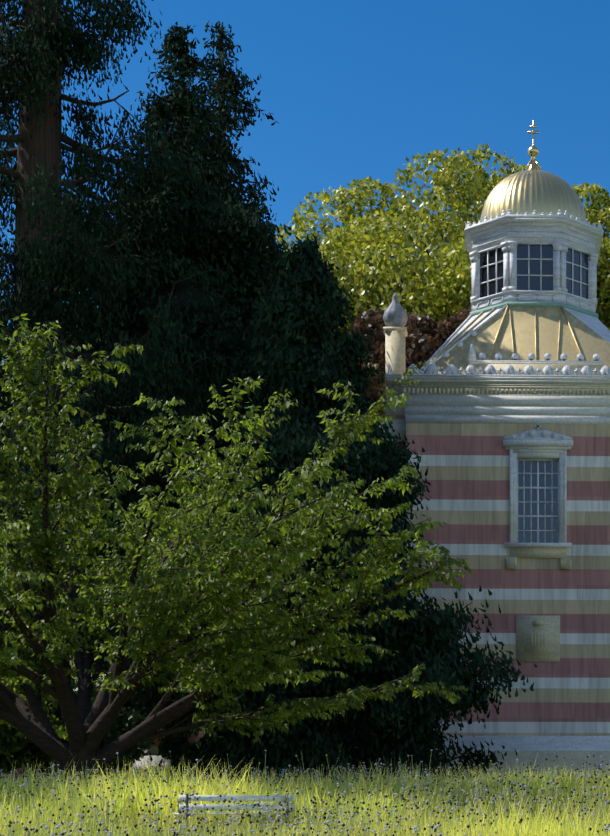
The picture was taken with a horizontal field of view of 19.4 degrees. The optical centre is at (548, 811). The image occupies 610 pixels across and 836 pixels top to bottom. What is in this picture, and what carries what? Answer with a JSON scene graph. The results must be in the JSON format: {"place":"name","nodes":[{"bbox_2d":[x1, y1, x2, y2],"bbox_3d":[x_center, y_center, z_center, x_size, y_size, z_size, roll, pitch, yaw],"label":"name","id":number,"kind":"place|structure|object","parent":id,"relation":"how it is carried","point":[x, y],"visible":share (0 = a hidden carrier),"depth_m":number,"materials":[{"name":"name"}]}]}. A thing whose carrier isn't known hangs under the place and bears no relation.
{"place":"outdoors","nodes":[
{"label":"outdoors","id":0,"kind":"place"},
{"bbox_2d":[70,656,77,682],"bbox_3d":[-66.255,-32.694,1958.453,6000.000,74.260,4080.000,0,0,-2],"label":"ground","id":1,"kind":"structure","parent":0,"point":[73,670],"depth_m":107.41,"materials":[{"name":"green plant"}]},
{"bbox_2d":[0,337,12,610],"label":"cypress","id":2,"kind":"object","parent":1,"relation":"on","point":[6,412],"depth_m":58.86,"materials":[{"name":"green plant"}]},
{"bbox_2d":[91,673,205,771],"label":"chapel stair wing","id":3,"kind":"structure","parent":1,"relation":"on","point":[153,749],"depth_m":62.13,"materials":[{"name":"white stone"}]},
{"bbox_2d":[74,25,269,769],"bbox_3d":[-11.593,-13.101,57.515,10.819,25.028,10.802,0,0,-2],"label":"tall cypress wood","id":4,"kind":"object","parent":1,"relation":"on","point":[173,121],"visible":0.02,"depth_m":56.74,"materials":[{"name":"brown plant"}]},
{"bbox_2d":[122,26,237,544],"bbox_3d":[-11.951,-17.108,57.194,3.960,17.000,3.766,0,0,-2],"label":"tree","id":5,"kind":"object","parent":4,"relation":"attached to","point":[181,287],"visible":0.08,"depth_m":55.46,"materials":[{"name":"black"}]},
{"bbox_2d":[0,22,372,578],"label":"tall cypress leaves","id":6,"kind":"object","parent":4,"relation":"attached to","point":[228,233],"visible":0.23,"depth_m":54.85,"materials":[{"name":"green plant"}]},
{"bbox_2d":[138,22,280,702],"bbox_3d":[-10.934,-13.670,59.139,9.978,26.003,10.040,0,0,-37],"label":"tall cypress wood","id":7,"kind":"object","parent":1,"relation":"on","point":[218,106],"depth_m":59.11,"materials":[{"name":"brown plant"}]},
{"bbox_2d":[71,20,342,741],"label":"tall cypress leaves","id":8,"kind":"object","parent":7,"relation":"attached to","point":[134,705],"visible":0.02,"depth_m":58.74,"materials":[{"name":"green plant"}]},
{"bbox_2d":[216,22,233,201],"bbox_3d":[-11.021,-15.670,59.228,3.960,22.000,3.766,0,0,-2],"label":"tall cypress","id":9,"kind":"object","parent":7,"relation":"attached to","point":[220,182],"visible":0.1,"depth_m":59.14,"materials":[{"name":"green plant"}]},
{"bbox_2d":[173,794,294,828],"bbox_3d":[-5.135,0.075,28.595,1.900,0.740,0.520,0,0,-26],"label":"park bench","id":10,"kind":"object","parent":1,"relation":"on","point":[186,797],"visible":0.71,"depth_m":28.37,"materials":[{"name":"white paint"}]},
{"bbox_2d":[0,754,609,835],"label":"meadow grass","id":11,"kind":"structure","parent":1,"relation":"on","point":[508,829],"depth_m":29.00,"materials":[{"name":"green plant"}]},
{"bbox_2d":[0,748,609,835],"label":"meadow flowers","id":12,"kind":"object","parent":1,"relation":"on","point":[281,820],"visible":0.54,"depth_m":25.98,"materials":[{"name":"green plant"}]},
{"bbox_2d":[94,233,536,787],"bbox_3d":[-6.358,-6.704,49.536,11.234,18.658,11.570,0,0,-2],"label":"tree","id":13,"kind":"object","parent":1,"relation":"on","point":[428,631],"depth_m":47.52,"materials":[{"name":"green plant"}]},
{"bbox_2d":[280,214,470,415],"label":"hill tree leaves","id":14,"kind":"object","parent":1,"relation":"on","point":[360,270],"visible":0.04,"depth_m":83.41,"materials":[{"name":"green plant"}]},
{"bbox_2d":[267,143,546,321],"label":"hill tree leaves","id":15,"kind":"object","parent":1,"relation":"on","point":[461,201],"visible":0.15,"depth_m":94.57,"materials":[{"name":"green plant"}]},
{"bbox_2d":[379,266,469,317],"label":"tree","id":16,"kind":"object","parent":1,"relation":"on","point":[400,294],"depth_m":83.70,"materials":[{"name":"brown plant"}]},
{"bbox_2d":[386,192,468,313],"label":"tree","id":17,"kind":"object","parent":1,"relation":"on","point":[424,244],"depth_m":94.47,"materials":[{"name":"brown plant"}]},
{"bbox_2d":[385,209,609,781],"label":"chapel","id":18,"kind":"structure","parent":1,"relation":"on","point":[506,413],"depth_m":56.60,"materials":[{"name":"stone"}]},
{"bbox_2d":[480,120,586,222],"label":"chapel dome","id":19,"kind":"structure","parent":18,"relation":"on","point":[531,188],"depth_m":59.37,"materials":[{"name":"gold metal"}]},
{"bbox_2d":[446,183,609,330],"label":"tree","id":20,"kind":"object","parent":1,"relation":"on","point":[597,212],"visible":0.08,"depth_m":89.73,"materials":[{"name":"green plant"}]},
{"bbox_2d":[0,622,154,778],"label":"shrub","id":21,"kind":"object","parent":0,"point":[12,744],"depth_m":45.75,"materials":[{"name":"green plant"}]},
{"bbox_2d":[0,0,259,786],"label":"sequoia","id":22,"kind":"object","parent":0,"point":[88,55],"depth_m":49.76,"materials":[{"name":"green plant"}]},
{"bbox_2d":[158,734,232,780],"bbox_3d":[-8.508,-1.824,51.389,5.421,4.319,5.666,0,0,-2],"label":"shrub","id":23,"kind":"object","parent":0,"point":[181,745],"depth_m":49.81,"materials":[{"name":"green plant"}]},
{"bbox_2d":[0,313,472,784],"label":"cherry tree","id":24,"kind":"object","parent":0,"point":[226,504],"depth_m":34.86,"materials":[{"name":"green plant"}]},
{"bbox_2d":[0,0,609,406],"label":"sky","id":25,"kind":"structure","parent":0,"point":[354,89],"materials":[{"name":"blue"}]},
{"bbox_2d":[373,327,407,603],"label":"pillar","id":26,"kind":"structure","parent":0,"point":[395,349],"depth_m":60.59,"materials":[{"name":"beige stone"}]},
{"bbox_2d":[383,293,407,326],"bbox_3d":[-5.320,-17.396,60.925,0.857,1.300,0.882,0,0,-2],"label":"finial","id":27,"kind":"object","parent":26,"relation":"on","point":[395,314],"visible":0.81,"depth_m":60.65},
{"bbox_2d":[347,305,470,415],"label":"tree","id":28,"kind":"object","parent":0,"point":[426,338],"depth_m":76.33,"materials":[{"name":"plant"}]}
]}

